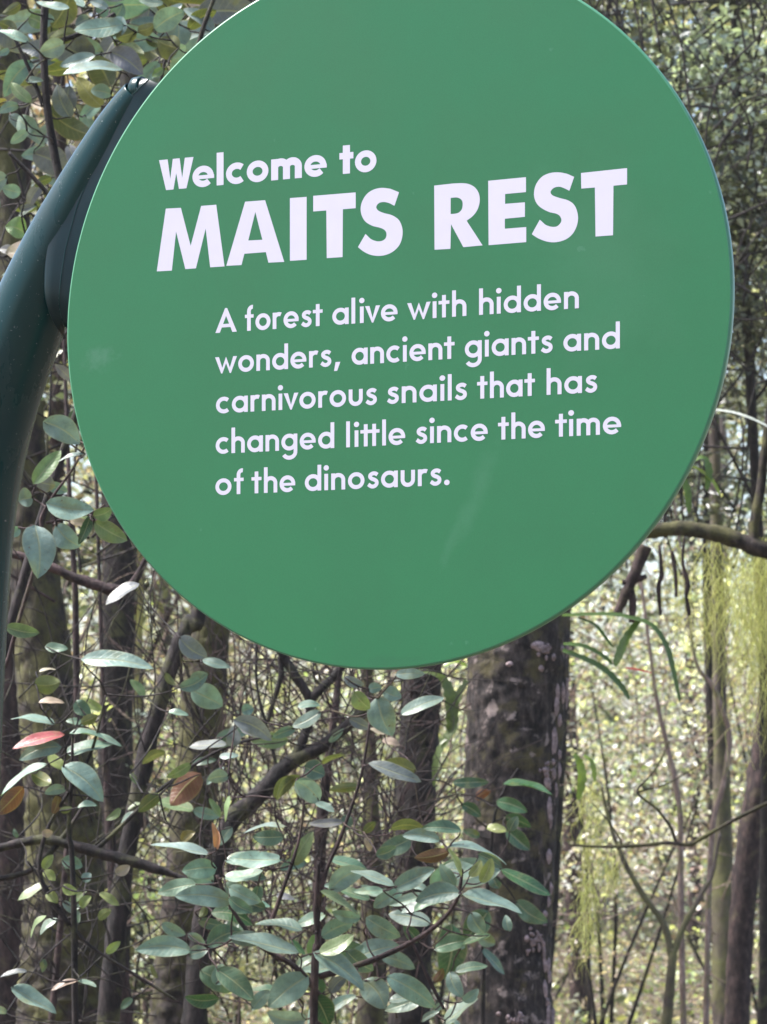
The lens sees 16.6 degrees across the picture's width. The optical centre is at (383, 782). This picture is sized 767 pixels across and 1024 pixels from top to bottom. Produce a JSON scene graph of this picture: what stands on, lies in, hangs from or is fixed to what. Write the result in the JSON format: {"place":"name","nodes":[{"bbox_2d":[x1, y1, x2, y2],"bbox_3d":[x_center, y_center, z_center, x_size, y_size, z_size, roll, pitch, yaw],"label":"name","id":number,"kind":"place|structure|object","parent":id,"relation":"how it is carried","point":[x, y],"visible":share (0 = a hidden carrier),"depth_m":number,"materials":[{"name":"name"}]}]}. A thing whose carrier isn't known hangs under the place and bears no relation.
{"place":"outdoors","nodes":[
{"label":"outdoors","id":0,"kind":"place"},
{"bbox_2d":[0,0,255,572],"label":"twig tangle","id":1,"kind":"object","parent":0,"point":[47,449],"visible":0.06,"depth_m":6.06,"materials":[{"name":"brown plant"}]},
{"bbox_2d":[28,3,766,807],"label":"sky","id":2,"kind":"structure","parent":0,"point":[654,565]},
{"bbox_2d":[133,807,758,1023],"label":"ground","id":3,"kind":"structure","parent":0,"point":[621,1010],"depth_m":22.02,"materials":[{"name":"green plant"}]},
{"bbox_2d":[0,0,31,1023],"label":"forest tree","id":4,"kind":"object","parent":3,"relation":"on","point":[8,960],"visible":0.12,"depth_m":7.55,"materials":[{"name":"brown plant"}]},
{"bbox_2d":[0,0,106,1023],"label":"forest tree","id":5,"kind":"object","parent":3,"relation":"on","point":[48,583],"visible":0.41,"depth_m":6.34,"materials":[{"name":"brown plant"}]},
{"bbox_2d":[49,76,72,663],"bbox_3d":[-2.759,-2.295,22.965,0.359,7.792,0.143,0,0,0],"label":"background tree","id":6,"kind":"object","parent":3,"relation":"on","point":[64,597],"visible":0.04,"depth_m":22.91,"materials":[{"name":"brown wood"}]},
{"bbox_2d":[48,141,79,1023],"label":"sapling","id":7,"kind":"object","parent":3,"relation":"on","point":[64,876],"visible":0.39,"depth_m":5.59,"materials":[{"name":"brown plant"}]},
{"bbox_2d":[5,414,126,668],"bbox_3d":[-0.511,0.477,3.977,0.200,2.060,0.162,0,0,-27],"label":"leafy shrub","id":8,"kind":"object","parent":3,"relation":"on","point":[40,542],"visible":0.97,"depth_m":3.95,"materials":[{"name":"green plant"}]},
{"bbox_2d":[64,598,130,983],"bbox_3d":[-1.130,0.426,8.213,0.705,2.221,0.771,0,0,0],"label":"midground bush","id":9,"kind":"object","parent":3,"relation":"on","point":[93,712],"visible":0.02,"depth_m":8.16,"materials":[{"name":"green plant"}]},
{"bbox_2d":[94,474,132,1023],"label":"sapling","id":10,"kind":"object","parent":3,"relation":"on","point":[126,1018],"visible":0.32,"depth_m":5.89,"materials":[{"name":"brown plant"}]},
{"bbox_2d":[97,18,146,977],"bbox_3d":[-0.812,-1.710,8.420,0.319,6.582,0.161,0,0,-14],"label":"forest tree","id":11,"kind":"object","parent":3,"relation":"on","point":[111,609],"visible":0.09,"depth_m":8.35,"materials":[{"name":"brown plant"}]},
{"bbox_2d":[28,0,217,615],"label":"brown tree","id":12,"kind":"object","parent":3,"relation":"on","point":[57,406],"visible":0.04,"depth_m":9.01,"materials":[{"name":"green plant"}]},
{"bbox_2d":[0,0,250,655],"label":"leafy shrub","id":13,"kind":"object","parent":3,"relation":"on","point":[135,45],"visible":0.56,"depth_m":4.53,"materials":[{"name":"green plant"}]},
{"bbox_2d":[0,582,257,1023],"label":"leafy shrub","id":14,"kind":"object","parent":3,"relation":"on","point":[186,786],"visible":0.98,"depth_m":4.35,"materials":[{"name":"green plant"}]},
{"bbox_2d":[28,0,236,1023],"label":"brown tree","id":15,"kind":"object","parent":3,"relation":"on","point":[164,593],"visible":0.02,"depth_m":9.93,"materials":[{"name":"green plant"}]},
{"bbox_2d":[53,446,734,1023],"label":"twig tangle","id":16,"kind":"object","parent":15,"relation":"attached to","point":[163,744],"visible":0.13,"depth_m":9.08,"materials":[{"name":"brown plant"}]},
{"bbox_2d":[130,552,144,995],"bbox_3d":[-0.869,-0.059,9.028,0.210,3.282,0.100,0,0,-34],"label":"forest tree","id":17,"kind":"object","parent":3,"relation":"on","point":[136,678],"visible":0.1,"depth_m":9.02,"materials":[{"name":"brown plant"}]},
{"bbox_2d":[97,606,205,1023],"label":"sapling","id":18,"kind":"object","parent":3,"relation":"on","point":[109,1006],"visible":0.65,"depth_m":5.48,"materials":[{"name":"brown plant"}]},
{"bbox_2d":[0,475,426,1023],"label":"twig tangle","id":19,"kind":"object","parent":18,"relation":"attached to","point":[137,726],"visible":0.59,"depth_m":5.32,"materials":[{"name":"brown plant"}]},
{"bbox_2d":[11,551,146,602],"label":"dead branch","id":20,"kind":"object","parent":19,"relation":"attached to","point":[88,582],"visible":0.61,"depth_m":4.89,"materials":[{"name":"brown wood"}]},
{"bbox_2d":[128,633,570,968],"bbox_3d":[-0.080,-0.072,5.311,0.957,0.882,1.078,0,0,0],"label":"twig tangle","id":21,"kind":"object","parent":18,"relation":"attached to","point":[407,739],"visible":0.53,"depth_m":5.22,"materials":[{"name":"brown plant"}]},
{"bbox_2d":[180,643,366,1023],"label":"dead branch","id":22,"kind":"object","parent":21,"relation":"attached to","point":[283,767],"visible":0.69,"depth_m":5.39,"materials":[{"name":"wood"}]},
{"bbox_2d":[150,594,172,931],"bbox_3d":[-1.707,-3.063,20.005,0.272,9.330,0.194,0,0,0],"label":"background tree","id":23,"kind":"object","parent":3,"relation":"on","point":[158,744],"visible":0.04,"depth_m":19.97,"materials":[{"name":"brown wood"}]},
{"bbox_2d":[71,606,253,957],"bbox_3d":[-1.843,0.244,15.437,2.348,2.582,2.656,0,0,0],"label":"understory bush","id":24,"kind":"object","parent":3,"relation":"on","point":[145,684],"visible":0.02,"depth_m":15.34,"materials":[{"name":"green plant"}]},
{"bbox_2d":[95,709,240,1022],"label":"midground bush","id":25,"kind":"object","parent":3,"relation":"on","point":[143,851],"visible":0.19,"depth_m":8.63,"materials":[{"name":"green plant"}]},
{"bbox_2d":[157,9,178,819],"bbox_3d":[-1.251,-1.843,15.370,0.371,6.889,0.141,0,0,13],"label":"background tree","id":26,"kind":"object","parent":3,"relation":"on","point":[167,647],"visible":0.04,"depth_m":15.32,"materials":[{"name":"brown plant"}]},
{"bbox_2d":[60,445,292,868],"bbox_3d":[-2.017,-0.601,20.212,2.927,4.280,3.531,0,0,-36],"label":"understory bush","id":27,"kind":"object","parent":3,"relation":"on","point":[88,593],"visible":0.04,"depth_m":20.07,"materials":[{"name":"green plant"}]},
{"bbox_2d":[149,0,252,1023],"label":"forest tree","id":28,"kind":"object","parent":3,"relation":"on","point":[167,1012],"visible":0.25,"depth_m":6.85,"materials":[{"name":"brown plant"}]},
{"bbox_2d":[0,564,641,1022],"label":"twig tangle","id":29,"kind":"object","parent":28,"relation":"attached to","point":[230,700],"visible":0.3,"depth_m":6.19,"materials":[{"name":"brown plant"}]},
{"bbox_2d":[625,667,651,672],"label":"fallen leaf","id":30,"kind":"object","parent":29,"relation":"attached to","point":[632,668],"visible":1,"depth_m":6.40,"materials":[{"name":"plant"}]},
{"bbox_2d":[683,455,719,512],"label":"strap fern","id":31,"kind":"object","parent":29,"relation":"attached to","point":[708,473],"visible":0.75,"depth_m":6.20,"materials":[{"name":"green plant"}]},
{"bbox_2d":[133,788,303,1023],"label":"understory bush","id":32,"kind":"object","parent":3,"relation":"on","point":[137,1019],"visible":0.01,"depth_m":9.65,"materials":[{"name":"green plant"}]},
{"bbox_2d":[222,705,231,958],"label":"background tree","id":33,"kind":"object","parent":3,"relation":"on","point":[228,953],"depth_m":21.70,"materials":[{"name":"brown plant"}]},
{"bbox_2d":[67,600,393,1023],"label":"understory bush","id":34,"kind":"object","parent":3,"relation":"on","point":[247,786],"visible":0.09,"depth_m":13.20,"materials":[{"name":"green plant"}]},
{"bbox_2d":[207,744,358,1023],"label":"midground bush","id":35,"kind":"object","parent":3,"relation":"on","point":[215,1010],"visible":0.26,"depth_m":8.69,"materials":[{"name":"green plant"}]},
{"bbox_2d":[308,672,342,1023],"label":"sapling","id":36,"kind":"object","parent":3,"relation":"on","point":[327,782],"visible":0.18,"depth_m":6.19,"materials":[{"name":"brown plant"}]},
{"bbox_2d":[136,668,521,1023],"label":"leafy shrub","id":37,"kind":"object","parent":3,"relation":"on","point":[234,902],"visible":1,"depth_m":4.15,"materials":[{"name":"green plant"}]},
{"bbox_2d":[0,735,272,880],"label":"dead branch","id":38,"kind":"object","parent":37,"relation":"on","point":[99,851],"visible":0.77,"depth_m":4.70,"materials":[{"name":"brown wood"}]},
{"bbox_2d":[247,696,455,1023],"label":"midground bush","id":39,"kind":"object","parent":3,"relation":"on","point":[359,906],"visible":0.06,"depth_m":8.93,"materials":[{"name":"green plant"}]},
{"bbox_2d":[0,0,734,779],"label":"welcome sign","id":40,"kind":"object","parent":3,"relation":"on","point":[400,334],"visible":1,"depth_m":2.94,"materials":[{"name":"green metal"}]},
{"bbox_2d":[355,669,384,1023],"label":"forest tree","id":41,"kind":"object","parent":3,"relation":"on","point":[367,1013],"visible":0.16,"depth_m":7.78,"materials":[{"name":"brown plant"}]},
{"bbox_2d":[143,574,626,984],"bbox_3d":[-0.057,-0.937,19.671,3.955,4.944,3.904,0,0,39],"label":"understory bush","id":42,"kind":"object","parent":3,"relation":"on","point":[245,784],"visible":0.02,"depth_m":19.57,"materials":[{"name":"green plant"}]},
{"bbox_2d":[222,731,557,1023],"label":"understory bush","id":43,"kind":"object","parent":3,"relation":"on","point":[437,928],"visible":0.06,"depth_m":10.20,"materials":[{"name":"green plant"}]},
{"bbox_2d":[30,0,766,946],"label":"woods","id":44,"kind":"object","parent":3,"relation":"on","point":[584,718],"visible":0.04,"depth_m":28.75,"materials":[{"name":"green plant"}]},
{"bbox_2d":[355,802,463,1023],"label":"midground bush","id":45,"kind":"object","parent":3,"relation":"on","point":[454,923],"visible":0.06,"depth_m":9.21,"materials":[{"name":"green plant"}]},
{"bbox_2d":[221,637,602,1022],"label":"understory bush","id":46,"kind":"object","parent":3,"relation":"on","point":[352,776],"visible":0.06,"depth_m":16.79,"materials":[{"name":"green plant"}]},
{"bbox_2d":[388,664,441,1023],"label":"forest tree","id":47,"kind":"object","parent":3,"relation":"on","point":[413,1016],"visible":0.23,"depth_m":7.15,"materials":[{"name":"brown plant"}]},
{"bbox_2d":[231,648,601,1020],"bbox_3d":[0.110,0.085,12.756,1.862,2.898,1.916,0,0,-9],"label":"understory bush","id":48,"kind":"object","parent":3,"relation":"on","point":[398,688],"visible":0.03,"depth_m":12.58,"materials":[{"name":"green plant"}]},
{"bbox_2d":[431,787,443,1001],"bbox_3d":[0.237,-1.534,17.064,0.323,6.272,0.166,0,0,0],"label":"background tree","id":49,"kind":"object","parent":3,"relation":"on","point":[441,911],"visible":0.02,"depth_m":17.02,"materials":[{"name":"brown plant"}]},
{"bbox_2d":[133,909,758,1023],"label":"undergrowth","id":50,"kind":"object","parent":3,"relation":"on","point":[623,996],"visible":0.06,"depth_m":17.78,"materials":[{"name":"green plant"}]},
{"bbox_2d":[437,768,552,1023],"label":"leafy shrub","id":51,"kind":"object","parent":3,"relation":"on","point":[530,911],"visible":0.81,"depth_m":5.45,"materials":[{"name":"green plant"}]},
{"bbox_2d":[276,573,743,943],"bbox_3d":[0.975,-0.976,20.656,3.775,5.027,4.039,0,0,0],"label":"understory bush","id":52,"kind":"object","parent":3,"relation":"on","point":[630,786],"visible":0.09,"depth_m":20.55,"materials":[{"name":"green plant"}]},
{"bbox_2d":[456,609,570,1023],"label":"mossy tree","id":53,"kind":"object","parent":3,"relation":"on","point":[519,992],"visible":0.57,"depth_m":5.91,"materials":[{"name":"brown plant"}]},
{"bbox_2d":[419,660,468,785],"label":"strap fern","id":54,"kind":"object","parent":53,"relation":"attached to","point":[450,694],"visible":0.82,"depth_m":5.90,"materials":[{"name":"green plant"}]},
{"bbox_2d":[573,753,596,799],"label":"strap fern","id":55,"kind":"object","parent":53,"relation":"attached to","point":[582,777],"visible":1,"depth_m":5.80,"materials":[{"name":"green plant"}]},
{"bbox_2d":[562,612,679,702],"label":"strap fern","id":56,"kind":"object","parent":53,"relation":"attached to","point":[622,645],"visible":1,"depth_m":5.85,"materials":[{"name":"green plant"}]},
{"bbox_2d":[298,583,729,1003],"bbox_3d":[0.848,0.059,16.691,2.787,2.958,2.954,0,0,0],"label":"understory bush","id":57,"kind":"object","parent":3,"relation":"on","point":[617,801],"visible":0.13,"depth_m":16.54,"materials":[{"name":"green plant"}]},
{"bbox_2d":[344,507,764,1023],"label":"twig tangle","id":58,"kind":"object","parent":3,"relation":"on","point":[655,741],"visible":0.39,"depth_m":12.01,"materials":[{"name":"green plant"}]},
{"bbox_2d":[562,610,586,1023],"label":"background tree","id":59,"kind":"object","parent":3,"relation":"on","point":[579,985],"visible":0.13,"depth_m":16.03,"materials":[{"name":"brown plant"}]},
{"bbox_2d":[436,553,747,1023],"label":"understory bush","id":60,"kind":"object","parent":3,"relation":"on","point":[602,971],"visible":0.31,"depth_m":12.03,"materials":[{"name":"green plant"}]},
{"bbox_2d":[551,0,766,973],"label":"fine leaved tree","id":61,"kind":"object","parent":3,"relation":"on","point":[672,53],"visible":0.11,"depth_m":9.06,"materials":[{"name":"green plant"}]},
{"bbox_2d":[587,0,766,575],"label":"twig tangle","id":62,"kind":"object","parent":61,"relation":"attached to","point":[734,356],"visible":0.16,"depth_m":8.66,"materials":[{"name":"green plant"}]},
{"bbox_2d":[600,787,720,1023],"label":"sapling","id":63,"kind":"object","parent":3,"relation":"on","point":[672,948],"visible":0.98,"depth_m":8.79,"materials":[{"name":"brown wood"}]},
{"bbox_2d":[636,550,686,1023],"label":"sapling","id":64,"kind":"object","parent":3,"relation":"on","point":[682,974],"visible":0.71,"depth_m":8.99,"materials":[{"name":"brown plant"}]},
{"bbox_2d":[569,407,766,847],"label":"forest tree","id":65,"kind":"object","parent":3,"relation":"on","point":[752,543],"visible":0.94,"depth_m":6.59,"materials":[{"name":"brown plant"}]},
{"bbox_2d":[560,782,626,978],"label":"hanging moss","id":66,"kind":"object","parent":65,"relation":"hanging from","point":[585,887],"visible":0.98,"depth_m":6.86,"materials":[{"name":"green plant"}]},
{"bbox_2d":[613,537,690,622],"bbox_3d":[0.669,-0.506,6.549,0.197,0.214,0.037,0,0,0],"label":"hanging stick","id":67,"kind":"object","parent":65,"relation":"hanging from","point":[634,577],"visible":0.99,"depth_m":6.54,"materials":[{"name":"wood"}]},
{"bbox_2d":[653,538,766,777],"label":"hanging moss","id":68,"kind":"object","parent":65,"relation":"hanging from","point":[757,597],"visible":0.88,"depth_m":6.83,"materials":[{"name":"green plant"}]},
{"bbox_2d":[716,409,766,426],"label":"grass blade","id":69,"kind":"object","parent":65,"relation":"attached to","point":[745,415],"depth_m":6.30,"materials":[{"name":"white plant"}]},
{"bbox_2d":[575,470,766,943],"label":"understory bush","id":70,"kind":"object","parent":3,"relation":"on","point":[679,754],"visible":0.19,"depth_m":15.52,"materials":[{"name":"green plant"}]},
{"bbox_2d":[576,420,766,921],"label":"understory bush","id":71,"kind":"object","parent":3,"relation":"on","point":[689,691],"visible":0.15,"depth_m":19.92,"materials":[{"name":"green plant"}]},
{"bbox_2d":[585,0,766,1023],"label":"fine leaved tree","id":72,"kind":"object","parent":3,"relation":"on","point":[748,331],"visible":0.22,"depth_m":9.77,"materials":[{"name":"green plant"}]},
{"bbox_2d":[587,0,766,814],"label":"fine leaved tree","id":73,"kind":"object","parent":3,"relation":"on","point":[708,689],"visible":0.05,"depth_m":11.96,"materials":[{"name":"green plant"}]},
{"bbox_2d":[596,561,758,1022],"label":"understory bush","id":74,"kind":"object","parent":3,"relation":"on","point":[741,790],"visible":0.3,"depth_m":12.92,"materials":[{"name":"green plant"}]},
{"bbox_2d":[618,0,766,536],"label":"fine leaved tree","id":75,"kind":"object","parent":3,"relation":"on","point":[725,508],"visible":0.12,"depth_m":10.84,"materials":[{"name":"green plant"}]},
{"bbox_2d":[684,5,702,949],"bbox_3d":[2.801,-2.953,23.616,0.151,9.109,0.216,0,0,33],"label":"background tree","id":76,"kind":"object","parent":3,"relation":"on","point":[695,936],"visible":0.13,"depth_m":23.54,"materials":[{"name":"brown plant"}]},
{"bbox_2d":[673,499,731,1023],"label":"sapling","id":77,"kind":"object","parent":3,"relation":"on","point":[706,1000],"visible":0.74,"depth_m":9.29,"materials":[{"name":"brown plant"}]},
{"bbox_2d":[702,9,732,1023],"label":"forest tree","id":78,"kind":"object","parent":3,"relation":"on","point":[720,911],"visible":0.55,"depth_m":11.47,"materials":[{"name":"brown wood"}]},
{"bbox_2d":[708,114,729,973],"bbox_3d":[2.529,-1.732,19.852,0.168,6.668,0.149,0,0,-42],"label":"background tree","id":79,"kind":"object","parent":3,"relation":"on","point":[722,428],"visible":0.09,"depth_m":19.81,"materials":[{"name":"brown wood"}]},
{"bbox_2d":[724,701,760,1023],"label":"forest tree","id":80,"kind":"object","parent":3,"relation":"on","point":[744,887],"visible":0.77,"depth_m":10.46,"materials":[{"name":"brown plant"}]}
]}

